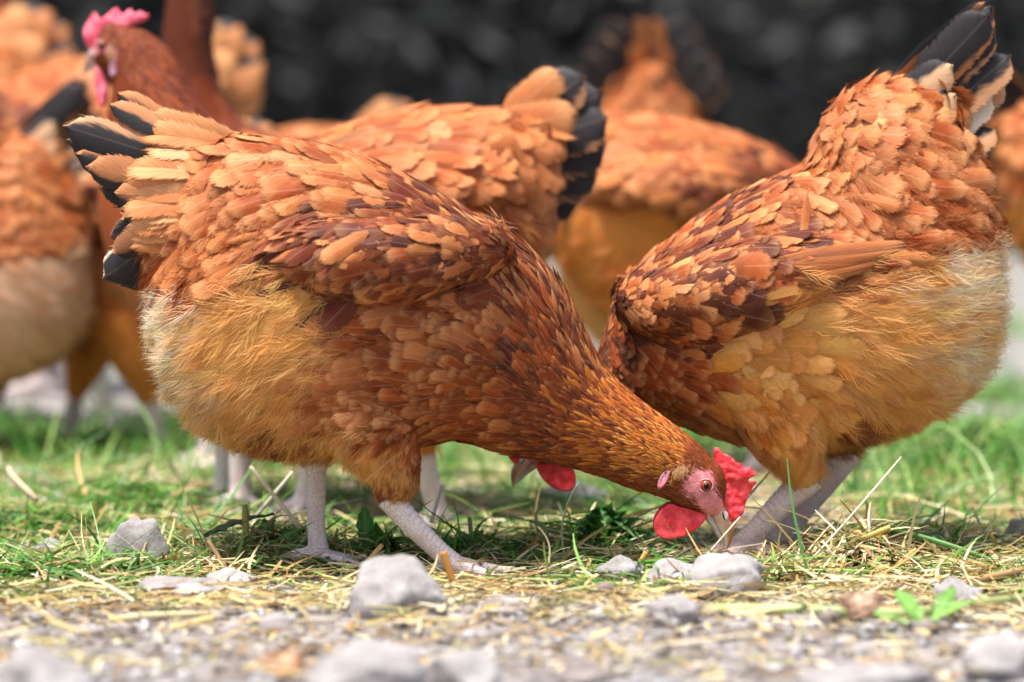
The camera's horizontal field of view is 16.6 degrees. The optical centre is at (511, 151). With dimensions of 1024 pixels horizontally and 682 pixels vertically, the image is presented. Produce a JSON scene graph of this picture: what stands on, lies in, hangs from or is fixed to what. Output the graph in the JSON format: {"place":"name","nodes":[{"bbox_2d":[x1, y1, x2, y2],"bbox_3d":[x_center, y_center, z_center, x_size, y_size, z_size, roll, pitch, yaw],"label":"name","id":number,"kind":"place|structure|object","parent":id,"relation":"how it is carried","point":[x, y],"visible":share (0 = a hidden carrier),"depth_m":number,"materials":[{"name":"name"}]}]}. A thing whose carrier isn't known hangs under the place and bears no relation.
{"place":"outdoors","nodes":[
{"label":"outdoors","id":0,"kind":"place"},
{"bbox_2d":[0,231,1023,681],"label":"ground","id":1,"kind":"structure","parent":0,"point":[48,399],"depth_m":2.17,"materials":[{"name":"gravel"}]},
{"bbox_2d":[0,0,65,391],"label":"hen","id":2,"kind":"object","parent":1,"relation":"on","point":[52,380],"visible":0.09,"depth_m":4.34,"materials":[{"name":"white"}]},
{"bbox_2d":[0,3,75,76],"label":"hen","id":3,"kind":"object","parent":1,"relation":"on","point":[33,35],"visible":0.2,"depth_m":3.87,"materials":[{"name":"orange"}]},
{"bbox_2d":[21,493,69,505],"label":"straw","id":4,"kind":"object","parent":1,"relation":"on","point":[59,494],"visible":0.1,"depth_m":2.92,"materials":[{"name":"plant"}]},
{"bbox_2d":[0,645,97,681],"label":"stone","id":5,"kind":"object","parent":1,"relation":"on","point":[25,663],"visible":1,"depth_m":1.91,"materials":[{"name":"stone"}]},
{"bbox_2d":[29,538,71,555],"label":"stone","id":6,"kind":"object","parent":1,"relation":"on","point":[54,540],"visible":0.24,"depth_m":2.61,"materials":[{"name":"stone"}]},
{"bbox_2d":[0,78,102,404],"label":"hen","id":7,"kind":"object","parent":1,"relation":"on","point":[47,238],"visible":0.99,"depth_m":3.31,"materials":[{"name":"orange"}]},
{"bbox_2d":[0,19,266,431],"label":"hen","id":8,"kind":"object","parent":1,"relation":"on","point":[239,64],"visible":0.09,"depth_m":3.72,"materials":[{"name":"orange"}]},
{"bbox_2d":[8,0,293,127],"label":"shrub","id":9,"kind":"object","parent":1,"relation":"on","point":[75,15],"visible":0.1,"depth_m":10.32,"materials":[{"name":"black plant"}]},
{"bbox_2d":[108,611,216,622],"bbox_3d":[-0.219,0.297,2.244,0.079,0.007,0.006,0,0,-22],"label":"straw","id":10,"kind":"object","parent":1,"relation":"on","point":[138,617],"visible":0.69,"depth_m":2.24,"materials":[{"name":"plant"}]},
{"bbox_2d":[51,119,276,456],"bbox_3d":[-0.370,0.133,3.455,0.238,0.334,0.220,0,0,-44],"label":"hen","id":11,"kind":"object","parent":1,"relation":"on","point":[114,338],"visible":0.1,"depth_m":3.39,"materials":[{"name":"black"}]},
{"bbox_2d":[82,8,273,510],"bbox_3d":[-0.208,0.089,2.941,0.286,0.420,0.171,0,0,24],"label":"hen","id":12,"kind":"object","parent":1,"relation":"on","point":[122,56],"visible":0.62,"depth_m":2.93,"materials":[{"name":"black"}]},
{"bbox_2d":[133,576,226,603],"bbox_3d":[-0.224,0.295,2.353,0.066,0.023,0.054,0,0,0],"label":"stone","id":13,"kind":"object","parent":1,"relation":"on","point":[151,582],"visible":0.53,"depth_m":2.34,"materials":[{"name":"stone"}]},
{"bbox_2d":[206,567,260,590],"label":"stone","id":14,"kind":"object","parent":1,"relation":"on","point":[223,574],"visible":0.54,"depth_m":2.38,"materials":[{"name":"stone"}]},
{"bbox_2d":[162,0,305,474],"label":"hen","id":15,"kind":"object","parent":1,"relation":"on","point":[189,30],"visible":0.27,"depth_m":3.27,"materials":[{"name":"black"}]},
{"bbox_2d":[257,646,307,678],"bbox_3d":[-0.128,0.286,1.972,0.031,0.017,0.014,0,-45,20],"label":"leaf","id":16,"kind":"object","parent":1,"relation":"on","point":[282,658],"visible":0.98,"depth_m":1.97,"materials":[{"name":"plant"}]},
{"bbox_2d":[276,98,410,135],"bbox_3d":[-0.262,0.118,4.006,0.240,0.364,0.260,0,0,36],"label":"hen","id":17,"kind":"object","parent":1,"relation":"on","point":[382,106],"depth_m":4.02,"materials":[{"name":"orange"}]},
{"bbox_2d":[305,637,429,681],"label":"stone","id":18,"kind":"object","parent":1,"relation":"on","point":[364,659],"visible":1,"depth_m":1.91,"materials":[{"name":"stone"}]},
{"bbox_2d":[347,554,449,620],"bbox_3d":[-0.070,0.284,2.247,0.059,0.052,0.053,0,0,26],"label":"stone","id":19,"kind":"object","parent":1,"relation":"on","point":[401,580],"visible":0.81,"depth_m":2.23,"materials":[{"name":"stone"}]},
{"bbox_2d":[63,90,756,575],"bbox_3d":[-0.078,0.127,2.488,0.456,0.344,0.226,0,0,23],"label":"hen","id":20,"kind":"object","parent":1,"relation":"on","point":[315,310],"visible":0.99,"depth_m":2.45,"materials":[{"name":"orange"}]},
{"bbox_2d":[399,519,440,536],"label":"stone","id":21,"kind":"object","parent":1,"relation":"on","point":[428,522],"visible":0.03,"depth_m":2.69,"materials":[{"name":"stone"}]},
{"bbox_2d":[265,66,607,525],"bbox_3d":[-0.091,0.115,2.832,0.262,0.372,0.250,0,0,41],"label":"hen","id":22,"kind":"object","parent":1,"relation":"on","point":[527,157],"visible":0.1,"depth_m":2.78,"materials":[{"name":"orange"}]},
{"bbox_2d":[160,0,752,129],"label":"shrub","id":23,"kind":"object","parent":1,"relation":"on","point":[446,52],"visible":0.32,"depth_m":10.68,"materials":[{"name":"black plant"}]},
{"bbox_2d":[430,648,501,681],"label":"stone","id":24,"kind":"object","parent":1,"relation":"on","point":[470,665],"visible":1,"depth_m":1.93,"materials":[{"name":"stone"}]},
{"bbox_2d":[433,571,511,580],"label":"straw","id":25,"kind":"object","parent":1,"relation":"on","point":[436,572],"visible":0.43,"depth_m":2.42,"materials":[{"name":"plant"}]},
{"bbox_2d":[475,594,538,616],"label":"stone","id":26,"kind":"object","parent":1,"relation":"on","point":[504,603],"visible":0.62,"depth_m":2.27,"materials":[{"name":"stone"}]},
{"bbox_2d":[0,420,1023,681],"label":"straw litter","id":27,"kind":"object","parent":1,"relation":"on","point":[852,550],"visible":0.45,"depth_m":2.40,"materials":[{"name":"plant"}]},
{"bbox_2d":[6,465,38,502],"bbox_3d":[-0.390,0.264,2.778,0.010,0.027,0.052,0,0,-35],"label":"straw","id":28,"kind":"object","parent":27,"relation":"on","point":[21,485],"visible":0.99,"depth_m":2.77,"materials":[{"name":"plant"}]},
{"bbox_2d":[74,586,111,598],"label":"straw","id":29,"kind":"object","parent":27,"relation":"on","point":[90,591],"visible":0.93,"depth_m":2.31,"materials":[{"name":"plant"}]},
{"bbox_2d":[102,596,123,603],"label":"straw","id":30,"kind":"object","parent":27,"relation":"on","point":[107,601],"visible":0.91,"depth_m":2.29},
{"bbox_2d":[101,516,169,564],"bbox_3d":[-0.267,0.286,2.506,0.044,0.052,0.034,0,0,26],"label":"stone","id":31,"kind":"object","parent":27,"relation":"on","point":[132,526],"visible":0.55,"depth_m":2.50,"materials":[{"name":"stone"}]},
{"bbox_2d":[139,597,196,598],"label":"straw","id":32,"kind":"object","parent":27,"relation":"on","point":[168,597],"visible":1,"depth_m":2.23,"materials":[{"name":"plant"}]},
{"bbox_2d":[152,598,192,611],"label":"straw","id":33,"kind":"object","parent":27,"relation":"on","point":[180,602],"visible":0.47,"depth_m":2.27,"materials":[{"name":"plant"}]},
{"bbox_2d":[168,614,217,628],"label":"straw","id":34,"kind":"object","parent":27,"relation":"on","point":[207,619],"visible":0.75,"depth_m":2.21,"materials":[{"name":"plant"}]},
{"bbox_2d":[140,581,246,591],"bbox_3d":[-0.213,0.290,2.339,0.074,0.008,0.004,0,-4,4],"label":"straw","id":35,"kind":"object","parent":27,"relation":"on","point":[213,584],"visible":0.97,"depth_m":2.34,"materials":[{"name":"plant"}]},
{"bbox_2d":[190,540,217,544],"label":"straw","id":36,"kind":"object","parent":27,"relation":"on","point":[214,543],"visible":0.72,"depth_m":2.56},
{"bbox_2d":[177,557,235,561],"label":"straw","id":37,"kind":"object","parent":27,"relation":"on","point":[212,559],"visible":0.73,"depth_m":2.48,"materials":[{"name":"plant"}]},
{"bbox_2d":[207,539,227,567],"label":"straw","id":38,"kind":"object","parent":27,"relation":"on","point":[213,548],"visible":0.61,"depth_m":2.49,"materials":[{"name":"plant"}]},
{"bbox_2d":[216,578,237,587],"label":"straw","id":39,"kind":"object","parent":27,"relation":"on","point":[229,583],"visible":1,"depth_m":2.34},
{"bbox_2d":[203,512,274,537],"bbox_3d":[-0.197,0.269,2.537,0.053,0.006,0.022,-14,4,-16],"label":"twig","id":40,"kind":"object","parent":27,"relation":"on","point":[228,524],"visible":1,"depth_m":2.54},
{"bbox_2d":[242,504,249,537],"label":"straw","id":41,"kind":"object","parent":27,"relation":"on","point":[245,516],"visible":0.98,"depth_m":2.53,"materials":[{"name":"plant"}]},
{"bbox_2d":[255,518,276,539],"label":"leaf","id":42,"kind":"object","parent":27,"relation":"on","point":[264,521],"visible":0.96,"depth_m":2.56,"materials":[{"name":"plant"}]},
{"bbox_2d":[255,471,293,514],"bbox_3d":[-0.177,0.255,2.610,0.035,0.034,0.002,0,0,-37],"label":"straw","id":43,"kind":"object","parent":27,"relation":"on","point":[276,491],"visible":0.83,"depth_m":2.61,"materials":[{"name":"plant"}]},
{"bbox_2d":[249,465,301,528],"bbox_3d":[-0.174,0.254,2.580,0.002,0.044,0.058,0,0,-45],"label":"straw","id":44,"kind":"object","parent":27,"relation":"on","point":[276,498],"visible":0.96,"depth_m":2.58,"materials":[{"name":"plant"}]},
{"bbox_2d":[296,557,326,568],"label":"straw","id":45,"kind":"object","parent":27,"relation":"on","point":[310,563],"visible":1,"depth_m":2.48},
{"bbox_2d":[296,580,328,589],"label":"straw","id":46,"kind":"object","parent":27,"relation":"on","point":[318,582],"visible":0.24,"depth_m":2.44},
{"bbox_2d":[322,580,356,582],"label":"straw","id":47,"kind":"object","parent":27,"relation":"on","point":[338,581],"visible":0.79,"depth_m":2.33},
{"bbox_2d":[356,507,373,541],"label":"leaf","id":48,"kind":"object","parent":27,"relation":"on","point":[365,519],"visible":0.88,"depth_m":2.56,"materials":[{"name":"plant"}]},
{"bbox_2d":[365,543,383,560],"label":"straw","id":49,"kind":"object","parent":27,"relation":"on","point":[376,551],"visible":0.59,"depth_m":2.48,"materials":[{"name":"plant"}]},
{"bbox_2d":[358,521,396,549],"bbox_3d":[-0.097,0.284,2.553,0.022,0.025,0.040,-27,13,-27],"label":"leaf","id":50,"kind":"object","parent":27,"relation":"on","point":[377,527],"visible":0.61,"depth_m":2.54,"materials":[{"name":"plant"}]},
{"bbox_2d":[429,484,443,522],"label":"straw","id":51,"kind":"object","parent":27,"relation":"on","point":[434,510],"visible":1,"depth_m":2.57,"materials":[{"name":"plant"}]},
{"bbox_2d":[439,551,455,581],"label":"straw","id":52,"kind":"object","parent":27,"relation":"on","point":[446,562],"visible":1,"depth_m":2.34,"materials":[{"name":"plant"}]},
{"bbox_2d":[440,537,456,548],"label":"leaf","id":53,"kind":"object","parent":27,"relation":"on","point":[448,542],"visible":0.24,"depth_m":2.54,"materials":[{"name":"plant"}]},
{"bbox_2d":[467,517,473,541],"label":"straw","id":54,"kind":"object","parent":27,"relation":"on","point":[470,527],"visible":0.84,"depth_m":2.56,"materials":[{"name":"plant"}]},
{"bbox_2d":[436,577,512,581],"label":"straw","id":55,"kind":"object","parent":27,"relation":"on","point":[479,580],"visible":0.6,"depth_m":2.38,"materials":[{"name":"plant"}]},
{"bbox_2d":[458,528,498,554],"bbox_3d":[-0.025,0.289,2.565,0.040,0.024,0.019,0,30,-40],"label":"leaf","id":56,"kind":"object","parent":27,"relation":"on","point":[478,534],"visible":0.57,"depth_m":2.57,"materials":[{"name":"plant"}]},
{"bbox_2d":[444,594,528,597],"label":"straw","id":57,"kind":"object","parent":27,"relation":"on","point":[472,595],"visible":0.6,"depth_m":2.32,"materials":[{"name":"plant"}]},
{"bbox_2d":[457,573,518,593],"bbox_3d":[-0.017,0.291,2.359,0.003,0.008,0.068,-11,-5,39],"label":"straw","id":58,"kind":"object","parent":27,"relation":"on","point":[490,582],"visible":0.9,"depth_m":2.36,"materials":[{"name":"plant"}]},
{"bbox_2d":[461,573,515,585],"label":"straw","id":59,"kind":"object","parent":27,"relation":"on","point":[503,575],"visible":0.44,"depth_m":2.42,"materials":[{"name":"plant"}]},
{"bbox_2d":[461,574,546,581],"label":"straw","id":60,"kind":"object","parent":27,"relation":"on","point":[542,580],"visible":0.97,"depth_m":2.38,"materials":[{"name":"plant"}]},
{"bbox_2d":[537,526,550,564],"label":"straw","id":61,"kind":"object","parent":27,"relation":"on","point":[544,534],"visible":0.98,"depth_m":2.49,"materials":[{"name":"plant"}]},
{"bbox_2d":[523,574,570,576],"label":"straw","id":62,"kind":"object","parent":27,"relation":"on","point":[563,575],"visible":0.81,"depth_m":2.40,"materials":[{"name":"plant"}]},
{"bbox_2d":[516,515,581,520],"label":"straw","id":63,"kind":"object","parent":27,"relation":"on","point":[531,518],"visible":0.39,"depth_m":2.71,"materials":[{"name":"plant"}]},
{"bbox_2d":[537,599,579,606],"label":"straw","id":64,"kind":"object","parent":27,"relation":"on","point":[557,603],"visible":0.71,"depth_m":2.28,"materials":[{"name":"plant"}]},
{"bbox_2d":[562,594,649,600],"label":"straw","id":65,"kind":"object","parent":27,"relation":"on","point":[604,596],"visible":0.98,"depth_m":2.25,"materials":[{"name":"plant"}]},
{"bbox_2d":[580,502,639,549],"bbox_3d":[0.067,0.279,2.591,0.044,0.034,0.061,0,-16,-14],"label":"leaf","id":66,"kind":"object","parent":27,"relation":"on","point":[599,514],"visible":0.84,"depth_m":2.59,"materials":[{"name":"plant"}]},
{"bbox_2d":[610,539,639,559],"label":"straw","id":67,"kind":"object","parent":27,"relation":"on","point":[628,547],"visible":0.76,"depth_m":2.52,"materials":[{"name":"plant"}]},
{"bbox_2d":[639,551,647,560],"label":"straw","id":68,"kind":"object","parent":27,"relation":"on","point":[644,554],"visible":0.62,"depth_m":2.48,"materials":[{"name":"plant"}]},
{"bbox_2d":[673,546,692,558],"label":"twig","id":69,"kind":"object","parent":27,"relation":"on","point":[683,552],"visible":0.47,"depth_m":2.48,"materials":[{"name":"wood"}]},
{"bbox_2d":[708,516,740,552],"bbox_3d":[0.145,0.272,2.460,0.030,0.033,0.011,0,0,0],"label":"straw","id":70,"kind":"object","parent":27,"relation":"on","point":[721,538],"visible":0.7,"depth_m":2.46,"materials":[{"name":"plant"}]},
{"bbox_2d":[797,579,846,582],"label":"straw","id":71,"kind":"object","parent":27,"relation":"on","point":[831,580],"visible":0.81,"depth_m":2.36,"materials":[{"name":"plant"}]},
{"bbox_2d":[822,541,837,567],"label":"straw","id":72,"kind":"object","parent":27,"relation":"on","point":[828,548],"visible":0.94,"depth_m":2.46,"materials":[{"name":"plant"}]},
{"bbox_2d":[809,456,901,561],"bbox_3d":[0.247,0.255,2.503,0.087,0.070,0.006,0,0,-35],"label":"straw","id":73,"kind":"object","parent":27,"relation":"on","point":[857,508],"visible":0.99,"depth_m":2.50,"materials":[{"name":"plant"}]},
{"bbox_2d":[859,525,890,541],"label":"straw","id":74,"kind":"object","parent":27,"relation":"on","point":[879,531],"visible":0.96,"depth_m":2.50,"materials":[{"name":"plant"}]},
{"bbox_2d":[861,563,889,574],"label":"straw","id":75,"kind":"object","parent":27,"relation":"on","point":[888,565],"visible":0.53,"depth_m":2.47,"materials":[{"name":"plant"}]},
{"bbox_2d":[862,574,907,578],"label":"straw","id":76,"kind":"object","parent":27,"relation":"on","point":[884,576],"visible":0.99,"depth_m":2.39,"materials":[{"name":"plant"}]},
{"bbox_2d":[874,610,908,623],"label":"leaf","id":77,"kind":"object","parent":27,"relation":"on","point":[888,616],"visible":0.56,"depth_m":2.17,"materials":[{"name":"plant"}]},
{"bbox_2d":[895,548,916,566],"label":"straw","id":78,"kind":"object","parent":27,"relation":"on","point":[910,552],"visible":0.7,"depth_m":2.48,"materials":[{"name":"plant"}]},
{"bbox_2d":[894,590,923,621],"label":"leaf","id":79,"kind":"object","parent":27,"relation":"on","point":[906,598],"visible":1,"depth_m":2.18,"materials":[{"name":"plant"}]},
{"bbox_2d":[887,527,995,562],"bbox_3d":[0.308,0.285,2.537,0.088,0.024,0.008,0,0,28],"label":"stem","id":80,"kind":"object","parent":27,"relation":"on","point":[933,540],"visible":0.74,"depth_m":2.53,"materials":[{"name":"green plant"}]},
{"bbox_2d":[932,585,955,618],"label":"leaf","id":81,"kind":"object","parent":27,"relation":"on","point":[945,597],"visible":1,"depth_m":2.21,"materials":[{"name":"plant"}]},
{"bbox_2d":[962,567,1023,584],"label":"straw","id":82,"kind":"object","parent":27,"relation":"on","point":[984,578],"visible":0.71,"depth_m":2.39,"materials":[{"name":"plant"}]},
{"bbox_2d":[969,583,1018,586],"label":"straw","id":83,"kind":"object","parent":27,"relation":"on","point":[993,586],"visible":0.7,"depth_m":2.35,"materials":[{"name":"plant"}]},
{"bbox_2d":[974,505,1023,507],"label":"straw","id":84,"kind":"object","parent":27,"relation":"on","point":[1001,506],"visible":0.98,"depth_m":2.84,"materials":[{"name":"plant"}]},
{"bbox_2d":[0,299,1023,609],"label":"grass","id":85,"kind":"structure","parent":1,"relation":"on","point":[988,437],"depth_m":2.89,"materials":[{"name":"plant"}]},
{"bbox_2d":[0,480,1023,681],"bbox_3d":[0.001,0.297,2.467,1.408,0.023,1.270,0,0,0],"label":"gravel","id":86,"kind":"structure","parent":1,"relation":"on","point":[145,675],"depth_m":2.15,"materials":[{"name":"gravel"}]},
{"bbox_2d":[56,4,1004,97],"bbox_3d":[0.041,-2.009,17.499,28.498,5.971,4.165,0,0,0],"label":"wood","id":87,"kind":"object","parent":1,"relation":"on","point":[320,14],"visible":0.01,"depth_m":17.95,"materials":[{"name":"black plant"}]},
{"bbox_2d":[491,550,617,563],"bbox_3d":[0.031,0.297,2.551,0.097,0.015,0.013,0,0,0],"label":"stem","id":88,"kind":"object","parent":1,"relation":"on","point":[541,555],"visible":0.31,"depth_m":2.55,"materials":[{"name":"beige plant"}]},
{"bbox_2d":[560,483,578,564],"bbox_3d":[0.039,0.264,2.482,0.008,0.061,0.027,0,0,-18],"label":"grass blade","id":89,"kind":"object","parent":1,"relation":"on","point":[563,517],"visible":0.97,"depth_m":2.48,"materials":[{"name":"plant"}]},
{"bbox_2d":[535,480,606,506],"bbox_3d":[0.052,0.290,2.946,0.065,0.029,0.050,0,0,0],"label":"stone","id":90,"kind":"object","parent":1,"relation":"on","point":[590,490],"visible":0.38,"depth_m":2.93,"materials":[{"name":"stone"}]},
{"bbox_2d":[555,657,610,681],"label":"stone","id":91,"kind":"object","parent":1,"relation":"on","point":[581,669],"visible":1,"depth_m":1.96,"materials":[{"name":"stone"}]},
{"bbox_2d":[595,555,644,583],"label":"stone","id":92,"kind":"object","parent":1,"relation":"on","point":[621,563],"visible":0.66,"depth_m":2.42,"materials":[{"name":"stone"}]},
{"bbox_2d":[548,16,726,346],"bbox_3d":[0.154,0.071,4.286,0.257,0.464,0.445,0,0,-2],"label":"hen","id":93,"kind":"object","parent":1,"relation":"on","point":[653,65],"visible":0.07,"depth_m":4.14,"materials":[{"name":"orange"}]},
{"bbox_2d":[495,75,797,472],"bbox_3d":[0.149,0.115,3.244,0.255,0.372,0.255,0,0,43],"label":"hen","id":94,"kind":"object","parent":1,"relation":"on","point":[661,177],"visible":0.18,"depth_m":3.18,"materials":[{"name":"orange"}]},
{"bbox_2d":[628,547,704,558],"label":"stem","id":95,"kind":"object","parent":1,"relation":"on","point":[675,548],"visible":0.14,"depth_m":2.58,"materials":[{"name":"beige plant"}]},
{"bbox_2d":[645,558,692,590],"bbox_3d":[0.111,0.292,2.403,0.043,0.028,0.031,0,0,0],"label":"stone","id":96,"kind":"object","parent":1,"relation":"on","point":[664,564],"visible":0.36,"depth_m":2.40,"materials":[{"name":"stone"}]},
{"bbox_2d":[643,595,702,627],"bbox_3d":[0.101,0.289,2.200,0.038,0.023,0.030,0,0,0],"label":"stone","id":97,"kind":"object","parent":1,"relation":"on","point":[683,609],"visible":0.86,"depth_m":2.19,"materials":[{"name":"stone"}]},
{"bbox_2d":[687,553,764,600],"bbox_3d":[0.144,0.288,2.363,0.053,0.037,0.043,0,0,0],"label":"stone","id":98,"kind":"object","parent":1,"relation":"on","point":[736,570],"visible":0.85,"depth_m":2.35,"materials":[{"name":"stone"}]},
{"bbox_2d":[508,2,1018,559],"bbox_3d":[0.186,0.095,2.600,0.382,0.414,0.227,0,0,0],"label":"hen","id":99,"kind":"object","parent":1,"relation":"on","point":[838,296],"visible":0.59,"depth_m":2.53,"materials":[{"name":"orange"}]},
{"bbox_2d":[532,0,1023,248],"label":"shrub","id":100,"kind":"object","parent":1,"relation":"on","point":[772,96],"visible":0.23,"depth_m":10.27,"materials":[{"name":"black plant"}]},
{"bbox_2d":[713,603,909,619],"bbox_3d":[0.191,0.293,2.239,0.125,0.008,0.008,0,0,9],"label":"stem","id":101,"kind":"object","parent":1,"relation":"on","point":[895,612],"visible":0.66,"depth_m":2.24,"materials":[{"name":"beige plant"}]},
{"bbox_2d":[838,589,885,619],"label":"rock","id":102,"kind":"object","parent":1,"relation":"on","point":[860,604],"visible":1,"depth_m":2.14,"materials":[{"name":"stone"}]},
{"bbox_2d":[793,662,934,681],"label":"stone","id":103,"kind":"object","parent":1,"relation":"on","point":[874,672],"visible":1,"depth_m":1.90,"materials":[{"name":"stone"}]},
{"bbox_2d":[929,600,976,620],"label":"leaf","id":104,"kind":"object","parent":1,"relation":"on","point":[941,612],"visible":1,"depth_m":2.19,"materials":[{"name":"plant"}]},
{"bbox_2d":[933,577,982,613],"bbox_3d":[0.293,0.295,2.309,0.034,0.030,0.023,0,0,39],"label":"stone","id":105,"kind":"object","parent":1,"relation":"on","point":[964,590],"visible":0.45,"depth_m":2.30,"materials":[{"name":"stone"}]},
{"bbox_2d":[910,593,1023,619],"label":"stem","id":106,"kind":"object","parent":1,"relation":"on","point":[927,610],"visible":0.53,"depth_m":2.27,"materials":[{"name":"beige plant"}]},
{"bbox_2d":[959,632,1023,681],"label":"stone","id":107,"kind":"object","parent":1,"relation":"on","point":[992,655],"visible":1,"depth_m":1.97,"materials":[{"name":"stone"}]},
{"bbox_2d":[977,71,1023,268],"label":"hen","id":108,"kind":"object","parent":1,"relation":"on","point":[1005,157],"visible":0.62,"depth_m":3.57,"materials":[{"name":"orange"}]},
{"bbox_2d":[1004,517,1023,538],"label":"stone","id":109,"kind":"object","parent":1,"relation":"on","point":[1013,523],"visible":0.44,"depth_m":2.66,"materials":[{"name":"stone"}]}
]}

